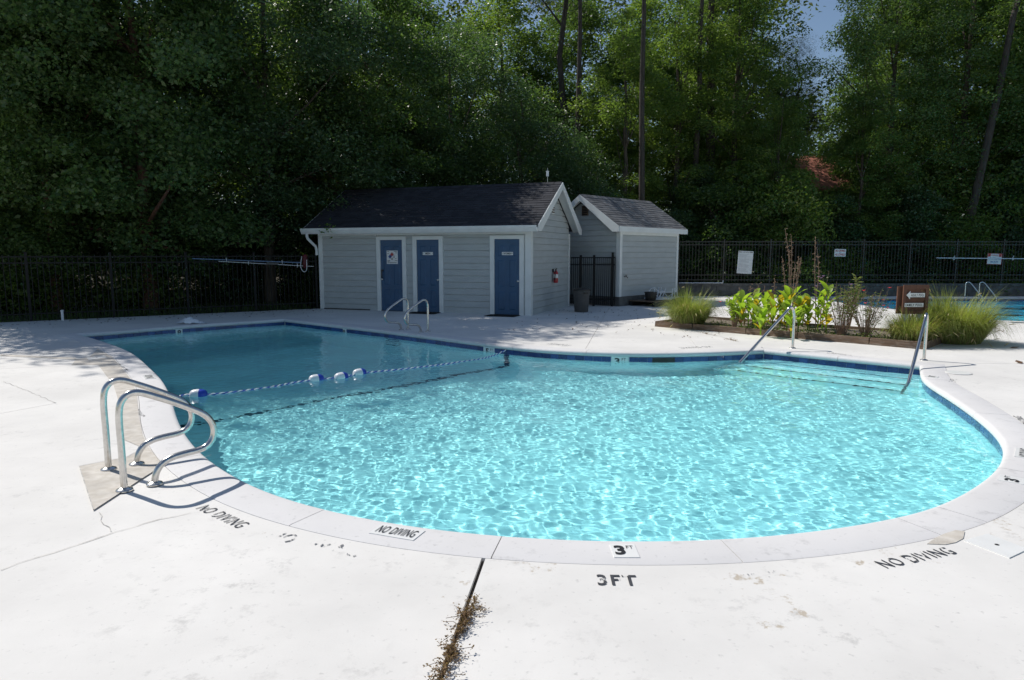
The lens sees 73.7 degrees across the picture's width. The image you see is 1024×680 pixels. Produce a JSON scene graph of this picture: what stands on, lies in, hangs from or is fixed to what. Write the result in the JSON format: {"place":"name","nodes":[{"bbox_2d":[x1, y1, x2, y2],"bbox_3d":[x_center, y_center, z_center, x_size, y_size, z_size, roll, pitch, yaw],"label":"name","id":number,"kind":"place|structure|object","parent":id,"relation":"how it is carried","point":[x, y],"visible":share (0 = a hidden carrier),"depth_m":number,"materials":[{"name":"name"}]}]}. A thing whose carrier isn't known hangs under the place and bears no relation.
{"place":"outdoors","nodes":[
{"label":"outdoors","id":0,"kind":"place"},
{"bbox_2d":[0,297,315,321],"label":"grass","id":1,"kind":"structure","parent":0,"point":[152,312],"depth_m":19.35,"materials":[{"name":"plant"}]},
{"bbox_2d":[0,296,1023,679],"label":"pool deck","id":2,"kind":"structure","parent":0,"point":[172,576],"depth_m":3.40,"materials":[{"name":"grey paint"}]},
{"bbox_2d":[100,377,194,471],"bbox_3d":[-2.872,0.619,5.385,0.702,0.708,0.112,-6,10,-42],"label":"grab rail","id":3,"kind":"object","parent":2,"relation":"on","point":[108,384],"visible":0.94,"depth_m":5.29,"materials":[{"name":"silver metal"}]},
{"bbox_2d":[0,252,317,320],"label":"metal fence","id":4,"kind":"object","parent":2,"relation":"on","point":[110,262],"visible":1,"depth_m":18.16,"materials":[{"name":"metal"}]},
{"bbox_2d":[115,389,216,492],"bbox_3d":[-2.489,0.678,4.923,0.702,0.708,0.112,-6,10,-42],"label":"grab rail","id":5,"kind":"object","parent":2,"relation":"on","point":[162,463],"visible":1,"depth_m":4.85,"materials":[{"name":"silver metal"}]},
{"bbox_2d":[384,297,409,329],"bbox_3d":[-2.476,-0.556,14.723,0.112,0.708,0.702,7,10,42],"label":"grab rail","id":6,"kind":"object","parent":2,"relation":"on","point":[391,306],"visible":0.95,"depth_m":14.73,"materials":[{"name":"silver metal"}]},
{"bbox_2d":[404,299,430,332],"bbox_3d":[-1.985,-0.498,14.265,0.112,0.708,0.702,7,10,42],"label":"grab rail","id":7,"kind":"object","parent":2,"relation":"on","point":[411,308],"visible":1,"depth_m":14.29,"materials":[{"name":"silver metal"}]},
{"bbox_2d":[300,182,581,315],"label":"restroom building","id":8,"kind":"structure","parent":2,"relation":"on","point":[503,249],"depth_m":19.35,"materials":[{"name":"grey paint"}]},
{"bbox_2d":[380,240,402,310],"bbox_3d":[-3.459,-1.849,19.591,0.707,2.018,0.094,3,8,20],"label":"door","id":9,"kind":"structure","parent":8,"relation":"in","point":[391,250],"depth_m":19.61,"materials":[{"name":"blue paint"}]},
{"bbox_2d":[417,240,438,311],"bbox_3d":[-2.366,-1.798,19.185,0.692,2.018,0.094,3,8,20],"label":"door","id":10,"kind":"structure","parent":8,"relation":"in","point":[427,250],"depth_m":19.20,"materials":[{"name":"blue paint"}]},
{"bbox_2d":[495,239,518,314],"bbox_3d":[-0.141,-1.693,18.357,0.715,2.018,0.094,3,8,20],"label":"door","id":11,"kind":"structure","parent":8,"relation":"in","point":[506,250],"depth_m":18.38,"materials":[{"name":"blue paint"}]},
{"bbox_2d":[423,632,474,679],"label":"dry weed","id":12,"kind":"object","parent":2,"relation":"on","point":[450,653],"visible":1,"depth_m":2.76,"materials":[{"name":"plant"}]},
{"bbox_2d":[441,599,486,641],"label":"dry weed","id":13,"kind":"object","parent":2,"relation":"on","point":[459,630],"visible":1,"depth_m":3.06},
{"bbox_2d":[57,318,1023,564],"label":"pool basin","id":14,"kind":"object","parent":2,"relation":"in","point":[998,492],"visible":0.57,"depth_m":4.58,"materials":[{"name":"paint"}]},
{"bbox_2d":[99,325,1002,540],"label":"pool water","id":15,"kind":"structure","parent":14,"relation":"in","point":[511,445],"depth_m":6.72,"materials":[{"name":"teal liquid"}]},
{"bbox_2d":[179,350,505,396],"bbox_3d":[-2.235,0.470,10.320,0.647,0.089,5.882,7,10,43],"label":"lane rope","id":16,"kind":"object","parent":15,"relation":"on","point":[349,375],"visible":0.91,"depth_m":10.12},
{"bbox_2d":[573,288,589,311],"bbox_3d":[1.978,-1.144,19.401,0.504,0.690,0.522,-3,8,-23],"label":"trash bin","id":17,"kind":"object","parent":2,"relation":"on","point":[581,299],"visible":1,"depth_m":19.23,"materials":[{"name":"grey plastic"}]},
{"bbox_2d":[570,252,615,305],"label":"gate","id":18,"kind":"structure","parent":2,"relation":"on","point":[612,282],"depth_m":21.49,"materials":[{"name":"black metal"}]},
{"bbox_2d":[569,194,687,305],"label":"pump shed","id":19,"kind":"structure","parent":2,"relation":"on","point":[639,239],"depth_m":22.10,"materials":[{"name":"grey paint"}]},
{"bbox_2d":[629,297,690,306],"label":"wooden platform","id":20,"kind":"structure","parent":2,"relation":"on","point":[640,302],"depth_m":21.70,"materials":[{"name":"wood"}]},
{"bbox_2d":[739,306,795,361],"bbox_3d":[4.144,0.108,11.534,1.876,1.322,0.112,-4,8,-28],"label":"step rail","id":21,"kind":"object","parent":2,"relation":"on","point":[770,329],"visible":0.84,"depth_m":11.72,"materials":[{"name":"silver metal"}]},
{"bbox_2d":[655,316,940,348],"bbox_3d":[5.875,-0.221,14.365,5.422,0.125,1.950,7,10,44],"label":"planter bed","id":22,"kind":"object","parent":2,"relation":"on","point":[708,325],"visible":0.54,"depth_m":13.80,"materials":[{"name":"soil"}]},
{"bbox_2d":[648,278,731,326],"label":"ornamental grass","id":23,"kind":"object","parent":22,"relation":"in","point":[685,311],"depth_m":14.98,"materials":[{"name":"plant"}]},
{"bbox_2d":[719,295,747,326],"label":"leafy plant","id":24,"kind":"object","parent":22,"relation":"on","point":[732,307],"visible":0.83,"depth_m":14.35,"materials":[{"name":"green plant"}]},
{"bbox_2d":[733,290,752,326],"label":"canna plant","id":25,"kind":"object","parent":22,"relation":"in","point":[741,300],"visible":0.97,"depth_m":14.17,"materials":[{"name":"green plant"}]},
{"bbox_2d":[745,294,761,328],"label":"canna plant","id":26,"kind":"object","parent":22,"relation":"in","point":[756,302],"visible":0.71,"depth_m":13.93,"materials":[{"name":"green plant"}]},
{"bbox_2d":[749,302,771,334],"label":"canna plant","id":27,"kind":"object","parent":22,"relation":"in","point":[761,313],"visible":1,"depth_m":13.53,"materials":[{"name":"green plant"}]},
{"bbox_2d":[763,290,783,329],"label":"canna plant","id":28,"kind":"object","parent":22,"relation":"in","point":[775,308],"visible":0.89,"depth_m":13.71,"materials":[{"name":"green plant"}]},
{"bbox_2d":[776,285,796,330],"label":"canna plant","id":29,"kind":"object","parent":22,"relation":"in","point":[789,298],"visible":0.73,"depth_m":13.60,"materials":[{"name":"green plant"}]},
{"bbox_2d":[784,228,792,305],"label":"flower stalk","id":30,"kind":"object","parent":22,"relation":"on","point":[789,265],"visible":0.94,"depth_m":14.43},
{"bbox_2d":[781,305,805,336],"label":"canna plant","id":31,"kind":"object","parent":22,"relation":"in","point":[789,319],"visible":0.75,"depth_m":13.20,"materials":[{"name":"green plant"}]},
{"bbox_2d":[793,294,810,331],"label":"canna plant","id":32,"kind":"object","parent":22,"relation":"in","point":[798,303],"visible":0.8,"depth_m":13.52,"materials":[{"name":"green plant"}]},
{"bbox_2d":[711,317,893,338],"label":"ground cover","id":33,"kind":"object","parent":22,"relation":"on","point":[800,330],"visible":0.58,"depth_m":13.54,"materials":[{"name":"brown plant"}]},
{"bbox_2d":[802,293,817,329],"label":"canna plant","id":34,"kind":"object","parent":22,"relation":"in","point":[807,297],"visible":0.79,"depth_m":14.17,"materials":[{"name":"green plant"}]},
{"bbox_2d":[809,289,835,330],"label":"canna plant","id":35,"kind":"object","parent":22,"relation":"in","point":[817,308],"visible":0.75,"depth_m":13.79,"materials":[{"name":"green plant"}]},
{"bbox_2d":[814,280,844,333],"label":"canna plant","id":36,"kind":"object","parent":22,"relation":"in","point":[828,319],"visible":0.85,"depth_m":13.40,"materials":[{"name":"green plant"}]},
{"bbox_2d":[822,283,866,334],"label":"flowering shrub","id":37,"kind":"object","parent":22,"relation":"on","point":[840,322],"visible":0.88,"depth_m":13.14,"materials":[{"name":"green plant"}]},
{"bbox_2d":[839,273,866,325],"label":"leafy plant","id":38,"kind":"object","parent":22,"relation":"in","point":[856,288],"visible":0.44,"depth_m":14.64,"materials":[{"name":"green plant"}]},
{"bbox_2d":[845,287,891,336],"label":"flowering shrub","id":39,"kind":"object","parent":22,"relation":"on","point":[868,310],"visible":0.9,"depth_m":12.84,"materials":[{"name":"green plant"}]},
{"bbox_2d":[894,283,1023,346],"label":"ornamental grass","id":40,"kind":"object","parent":22,"relation":"in","point":[979,328],"depth_m":12.35,"materials":[{"name":"plant"}]},
{"bbox_2d":[895,285,929,321],"bbox_3d":[7.323,-0.469,12.518,0.532,1.083,0.118,0,7,-2],"label":"pool sign","id":41,"kind":"object","parent":2,"relation":"on","point":[908,297],"visible":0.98,"depth_m":12.45,"materials":[{"name":"brown wood"}]},
{"bbox_2d":[811,297,1023,321],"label":"adult pool basin","id":42,"kind":"object","parent":2,"relation":"in","point":[812,298],"visible":0.16,"depth_m":25.77,"materials":[{"name":"blue paint"}]},
{"bbox_2d":[835,301,1023,320],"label":"adult pool water","id":43,"kind":"structure","parent":42,"relation":"in","point":[1019,305],"depth_m":23.30,"materials":[{"name":"teal liquid"}]},
{"bbox_2d":[907,312,928,382],"bbox_3d":[5.828,0.318,9.884,0.112,1.323,1.992,6,9,38],"label":"step rail","id":44,"kind":"object","parent":2,"relation":"on","point":[924,328],"visible":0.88,"depth_m":10.25,"materials":[{"name":"silver metal"}]},
{"bbox_2d":[964,533,1023,558],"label":"skimmer cover","id":45,"kind":"object","parent":2,"relation":"on","point":[999,546],"visible":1,"depth_m":3.87,"materials":[{"name":"white plastic"}]},
{"bbox_2d":[0,222,1023,321],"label":"ground","id":46,"kind":"structure","parent":0,"point":[238,310],"depth_m":21.38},
{"bbox_2d":[0,0,161,258],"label":"leafy tree","id":47,"kind":"object","parent":46,"relation":"on","point":[102,51],"visible":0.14,"depth_m":18.33,"materials":[{"name":"green plant"}]},
{"bbox_2d":[0,162,212,315],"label":"wild shrub","id":48,"kind":"object","parent":46,"relation":"on","point":[47,288],"visible":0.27,"depth_m":19.29,"materials":[{"name":"green plant"}]},
{"bbox_2d":[0,0,218,314],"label":"leafy tree","id":49,"kind":"object","parent":46,"relation":"on","point":[7,173],"visible":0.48,"depth_m":17.67,"materials":[{"name":"green plant"}]},
{"bbox_2d":[0,0,306,312],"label":"leafy tree","id":50,"kind":"object","parent":46,"relation":"on","point":[181,49],"visible":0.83,"depth_m":17.59,"materials":[{"name":"green plant"}]},
{"bbox_2d":[87,185,240,308],"bbox_3d":[-11.442,-2.969,22.495,4.924,4.388,5.361,-1,7,-7],"label":"wild shrub","id":51,"kind":"object","parent":46,"relation":"on","point":[192,289],"visible":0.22,"depth_m":21.92,"materials":[{"name":"green plant"}]},
{"bbox_2d":[83,0,264,295],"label":"leafy tree","id":52,"kind":"object","parent":46,"relation":"on","point":[140,45],"visible":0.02,"depth_m":23.19,"materials":[{"name":"green plant"}]},
{"bbox_2d":[139,1,288,242],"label":"leafy tree","id":53,"kind":"object","parent":46,"relation":"on","point":[229,184],"visible":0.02,"depth_m":31.09,"materials":[{"name":"green plant"}]},
{"bbox_2d":[77,0,419,305],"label":"leafy tree","id":54,"kind":"object","parent":46,"relation":"on","point":[268,198],"visible":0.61,"depth_m":20.59,"materials":[{"name":"green plant"}]},
{"bbox_2d":[198,212,312,302],"bbox_3d":[-8.921,-2.880,24.423,4.399,3.600,4.041,6,9,39],"label":"wild shrub","id":55,"kind":"object","parent":46,"relation":"on","point":[279,288],"visible":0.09,"depth_m":23.64,"materials":[{"name":"green plant"}]},
{"bbox_2d":[217,0,369,221],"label":"leafy tree","id":56,"kind":"object","parent":46,"relation":"on","point":[281,96],"visible":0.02,"depth_m":25.88,"materials":[{"name":"green plant"}]},
{"bbox_2d":[274,216,319,304],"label":"wild shrub","id":57,"kind":"object","parent":46,"relation":"on","point":[287,275],"visible":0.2,"depth_m":23.32,"materials":[{"name":"green plant"}]},
{"bbox_2d":[281,240,319,303],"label":"wild shrub","id":58,"kind":"object","parent":46,"relation":"on","point":[310,279],"visible":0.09,"depth_m":22.34,"materials":[{"name":"green plant"}]},
{"bbox_2d":[222,0,517,262],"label":"leafy tree","id":59,"kind":"object","parent":46,"relation":"on","point":[403,35],"visible":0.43,"depth_m":22.72,"materials":[{"name":"green plant"}]},
{"bbox_2d":[313,0,493,188],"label":"leafy tree","id":60,"kind":"object","parent":46,"relation":"on","point":[430,16],"visible":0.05,"depth_m":31.32,"materials":[{"name":"green plant"}]},
{"bbox_2d":[346,17,558,187],"bbox_3d":[-1.938,-7.128,27.394,9.844,11.259,7.677,-3,8,-22],"label":"leafy tree","id":61,"kind":"object","parent":46,"relation":"on","point":[454,58],"visible":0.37,"depth_m":25.55,"materials":[{"name":"green plant"}]},
{"bbox_2d":[439,0,597,184],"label":"leafy tree","id":62,"kind":"object","parent":46,"relation":"on","point":[516,66],"visible":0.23,"depth_m":33.39,"materials":[{"name":"green plant"}]},
{"bbox_2d":[456,73,617,200],"bbox_3d":[0.443,-6.060,27.617,6.385,9.105,8.782,-6,10,-42],"label":"evergreen tree","id":63,"kind":"object","parent":46,"relation":"on","point":[541,147],"visible":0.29,"depth_m":26.35,"materials":[{"name":"green plant"}]},
{"bbox_2d":[103,0,1002,237],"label":"forest","id":64,"kind":"object","parent":46,"relation":"on","point":[451,8],"visible":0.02,"depth_m":61.90,"materials":[{"name":"plant"}]},
{"bbox_2d":[521,0,597,190],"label":"pine tree","id":65,"kind":"object","parent":46,"relation":"on","point":[562,22],"visible":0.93,"depth_m":31.96,"materials":[{"name":"brown plant"}]},
{"bbox_2d":[573,0,581,198],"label":"pine tree","id":66,"kind":"object","parent":46,"relation":"on","point":[579,68],"visible":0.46,"depth_m":29.83,"materials":[{"name":"brown plant"}]},
{"bbox_2d":[487,0,669,200],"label":"leafy tree","id":67,"kind":"object","parent":46,"relation":"on","point":[569,56],"visible":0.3,"depth_m":34.97,"materials":[{"name":"green plant"}]},
{"bbox_2d":[532,129,626,201],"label":"evergreen tree","id":68,"kind":"object","parent":46,"relation":"on","point":[596,177],"visible":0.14,"depth_m":28.50,"materials":[{"name":"green plant"}]},
{"bbox_2d":[563,7,695,212],"bbox_3d":[5.130,-8.292,30.619,5.216,12.496,5.325,7,10,42],"label":"leafy tree","id":69,"kind":"object","parent":46,"relation":"on","point":[651,109],"visible":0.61,"depth_m":29.85,"materials":[{"name":"green plant"}]},
{"bbox_2d":[639,0,645,200],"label":"pine tree","id":70,"kind":"object","parent":46,"relation":"on","point":[642,127],"visible":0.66,"depth_m":27.36,"materials":[{"name":"brown plant"}]},
{"bbox_2d":[568,0,730,210],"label":"leafy tree","id":71,"kind":"object","parent":46,"relation":"on","point":[651,6],"visible":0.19,"depth_m":37.16,"materials":[{"name":"green plant"}]},
{"bbox_2d":[614,0,749,235],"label":"leafy tree","id":72,"kind":"object","parent":46,"relation":"on","point":[683,49],"visible":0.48,"depth_m":30.71,"materials":[{"name":"green plant"}]},
{"bbox_2d":[665,208,706,282],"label":"wild shrub","id":73,"kind":"object","parent":46,"relation":"on","point":[676,215],"visible":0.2,"depth_m":28.85,"materials":[{"name":"green plant"}]},
{"bbox_2d":[663,164,730,280],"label":"wild shrub","id":74,"kind":"object","parent":46,"relation":"on","point":[699,182],"visible":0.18,"depth_m":30.39,"materials":[{"name":"green plant"}]},
{"bbox_2d":[693,0,703,190],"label":"pine tree","id":75,"kind":"object","parent":46,"relation":"on","point":[697,141],"visible":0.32,"depth_m":30.91,"materials":[{"name":"brown plant"}]},
{"bbox_2d":[706,0,714,264],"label":"pine tree","id":76,"kind":"object","parent":46,"relation":"on","point":[711,84],"visible":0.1,"depth_m":31.79,"materials":[{"name":"brown plant"}]},
{"bbox_2d":[633,0,809,207],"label":"leafy tree","id":77,"kind":"object","parent":46,"relation":"on","point":[683,12],"visible":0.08,"depth_m":37.59,"materials":[{"name":"green plant"}]},
{"bbox_2d":[676,180,775,282],"bbox_3d":[8.719,-4.249,29.674,5.808,5.175,6.323,4,8,28],"label":"wild shrub","id":78,"kind":"object","parent":46,"relation":"on","point":[712,193],"visible":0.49,"depth_m":28.54,"materials":[{"name":"green plant"}]},
{"bbox_2d":[645,0,827,223],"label":"leafy tree","id":79,"kind":"object","parent":46,"relation":"on","point":[724,56],"visible":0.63,"depth_m":30.66,"materials":[{"name":"green plant"}]},
{"bbox_2d":[713,199,787,282],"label":"wild shrub","id":80,"kind":"object","parent":46,"relation":"on","point":[765,251],"visible":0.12,"depth_m":29.40,"materials":[{"name":"green plant"}]},
{"bbox_2d":[673,157,831,282],"bbox_3d":[10.064,-4.676,29.922,7.417,6.534,7.009,-5,9,-35],"label":"wild shrub","id":81,"kind":"object","parent":46,"relation":"on","point":[749,197],"visible":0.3,"depth_m":28.80,"materials":[{"name":"green plant"}]},
{"bbox_2d":[735,76,817,264],"bbox_3d":[11.505,-6.609,29.685,3.195,9.372,3.129,-6,9,-40],"label":"ivy tree","id":82,"kind":"object","parent":46,"relation":"on","point":[780,166],"visible":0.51,"depth_m":29.23,"materials":[{"name":"green plant"}]},
{"bbox_2d":[741,36,829,183],"bbox_3d":[14.038,-9.722,36.491,5.270,12.809,4.721,2,8,17],"label":"pine tree","id":83,"kind":"object","parent":46,"relation":"on","point":[782,59],"visible":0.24,"depth_m":35.75,"materials":[{"name":"green plant"}]},
{"bbox_2d":[754,32,834,248],"bbox_3d":[15.362,-9.938,37.063,5.140,13.016,4.606,-3,8,-21],"label":"pine tree","id":84,"kind":"object","parent":46,"relation":"on","point":[800,82],"visible":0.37,"depth_m":36.13,"materials":[{"name":"green plant"}]},
{"bbox_2d":[724,156,889,263],"bbox_3d":[17.574,-7.951,42.331,10.000,7.261,7.609,-1,7,-5],"label":"tree","id":85,"kind":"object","parent":46,"relation":"on","point":[822,172],"depth_m":39.91,"materials":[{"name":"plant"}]},
{"bbox_2d":[737,167,887,291],"bbox_3d":[12.085,-4.310,29.035,6.490,6.050,6.867,-5,9,-36],"label":"wild shrub","id":86,"kind":"object","parent":46,"relation":"on","point":[811,216],"visible":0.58,"depth_m":27.86,"materials":[{"name":"green plant"}]},
{"bbox_2d":[749,165,879,282],"bbox_3d":[12.790,-4.811,31.075,6.749,6.292,7.142,-6,9,-39],"label":"wild shrub","id":87,"kind":"object","parent":46,"relation":"on","point":[821,191],"visible":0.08,"depth_m":29.42,"materials":[{"name":"green plant"}]},
{"bbox_2d":[790,193,876,282],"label":"wild shrub","id":88,"kind":"object","parent":46,"relation":"on","point":[844,227],"visible":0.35,"depth_m":28.94,"materials":[{"name":"green plant"}]},
{"bbox_2d":[677,283,1023,295],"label":"block wall","id":89,"kind":"structure","parent":46,"relation":"on","point":[727,289],"depth_m":26.70,"materials":[{"name":"grey concrete block"}]},
{"bbox_2d":[678,239,1023,282],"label":"fence","id":90,"kind":"object","parent":89,"relation":"on","point":[957,242],"depth_m":26.66,"materials":[{"name":"metal"}]},
{"bbox_2d":[737,251,753,273],"bbox_3d":[9.095,-3.030,26.645,0.584,0.874,0.010,3,7,0],"label":"rules sign","id":91,"kind":"object","parent":90,"relation":"attached to","point":[744,262],"visible":1,"depth_m":26.64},
{"bbox_2d":[986,253,1001,264],"bbox_3d":[18.817,-3.162,26.628,0.570,0.423,0.010,2,7,0],"label":"lifeguard sign","id":92,"kind":"object","parent":90,"relation":"attached to","point":[994,261],"visible":1,"depth_m":26.63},
{"bbox_2d":[811,66,921,273],"bbox_3d":[15.265,-6.769,29.472,4.085,9.789,4.171,-7,10,-44],"label":"leafy tree","id":93,"kind":"object","parent":46,"relation":"on","point":[855,121],"visible":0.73,"depth_m":28.79,"materials":[{"name":"green plant"}]},
{"bbox_2d":[824,205,915,282],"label":"wild shrub","id":94,"kind":"object","parent":46,"relation":"on","point":[869,253],"visible":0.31,"depth_m":29.15,"materials":[{"name":"green plant"}]},
{"bbox_2d":[835,154,906,281],"bbox_3d":[16.865,-5.610,32.444,4.163,6.691,4.355,2,7,12],"label":"wild shrub","id":95,"kind":"object","parent":46,"relation":"on","point":[846,168],"visible":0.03,"depth_m":31.80,"materials":[{"name":"green plant"}]},
{"bbox_2d":[812,0,986,281],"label":"leafy tree","id":96,"kind":"object","parent":46,"relation":"on","point":[860,49],"visible":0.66,"depth_m":29.15,"materials":[{"name":"green plant"}]},
{"bbox_2d":[804,0,1020,186],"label":"leafy tree","id":97,"kind":"object","parent":46,"relation":"on","point":[852,81],"visible":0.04,"depth_m":37.79,"materials":[{"name":"green plant"}]},
{"bbox_2d":[864,184,979,282],"bbox_3d":[17.541,-4.178,29.110,4.039,4.964,3.861,7,10,43],"label":"wild shrub","id":98,"kind":"object","parent":46,"relation":"on","point":[923,226],"visible":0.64,"depth_m":28.61,"materials":[{"name":"green plant"}]},
{"bbox_2d":[857,0,1023,268],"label":"leafy tree","id":99,"kind":"object","parent":46,"relation":"on","point":[970,72],"visible":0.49,"depth_m":29.30,"materials":[{"name":"green plant"}]},
{"bbox_2d":[876,142,1023,282],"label":"wild shrub","id":100,"kind":"object","parent":46,"relation":"on","point":[946,192],"visible":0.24,"depth_m":29.10,"materials":[{"name":"green plant"}]},
{"bbox_2d":[878,192,1023,293],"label":"wild shrub","id":101,"kind":"object","parent":46,"relation":"on","point":[976,226],"visible":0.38,"depth_m":28.20,"materials":[{"name":"green plant"}]},
{"bbox_2d":[934,1,1023,222],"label":"leafy tree","id":102,"kind":"object","parent":46,"relation":"on","point":[985,110],"visible":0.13,"depth_m":31.07,"materials":[{"name":"green plant"}]},
{"bbox_2d":[949,0,1020,282],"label":"pine tree","id":103,"kind":"object","parent":46,"relation":"on","point":[986,145],"visible":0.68,"depth_m":28.36,"materials":[{"name":"brown plant"}]},
{"bbox_2d":[954,175,1023,282],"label":"wild shrub","id":104,"kind":"object","parent":46,"relation":"on","point":[990,202],"visible":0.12,"depth_m":29.47,"materials":[{"name":"green plant"}]},
{"bbox_2d":[984,201,1023,282],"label":"wild shrub","id":105,"kind":"object","parent":46,"relation":"on","point":[1016,250],"visible":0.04,"depth_m":29.11,"materials":[{"name":"green plant"}]},
{"bbox_2d":[123,0,994,214],"label":"sky","id":106,"kind":"structure","parent":0,"point":[821,22],"materials":[{"name":"blue"}]},
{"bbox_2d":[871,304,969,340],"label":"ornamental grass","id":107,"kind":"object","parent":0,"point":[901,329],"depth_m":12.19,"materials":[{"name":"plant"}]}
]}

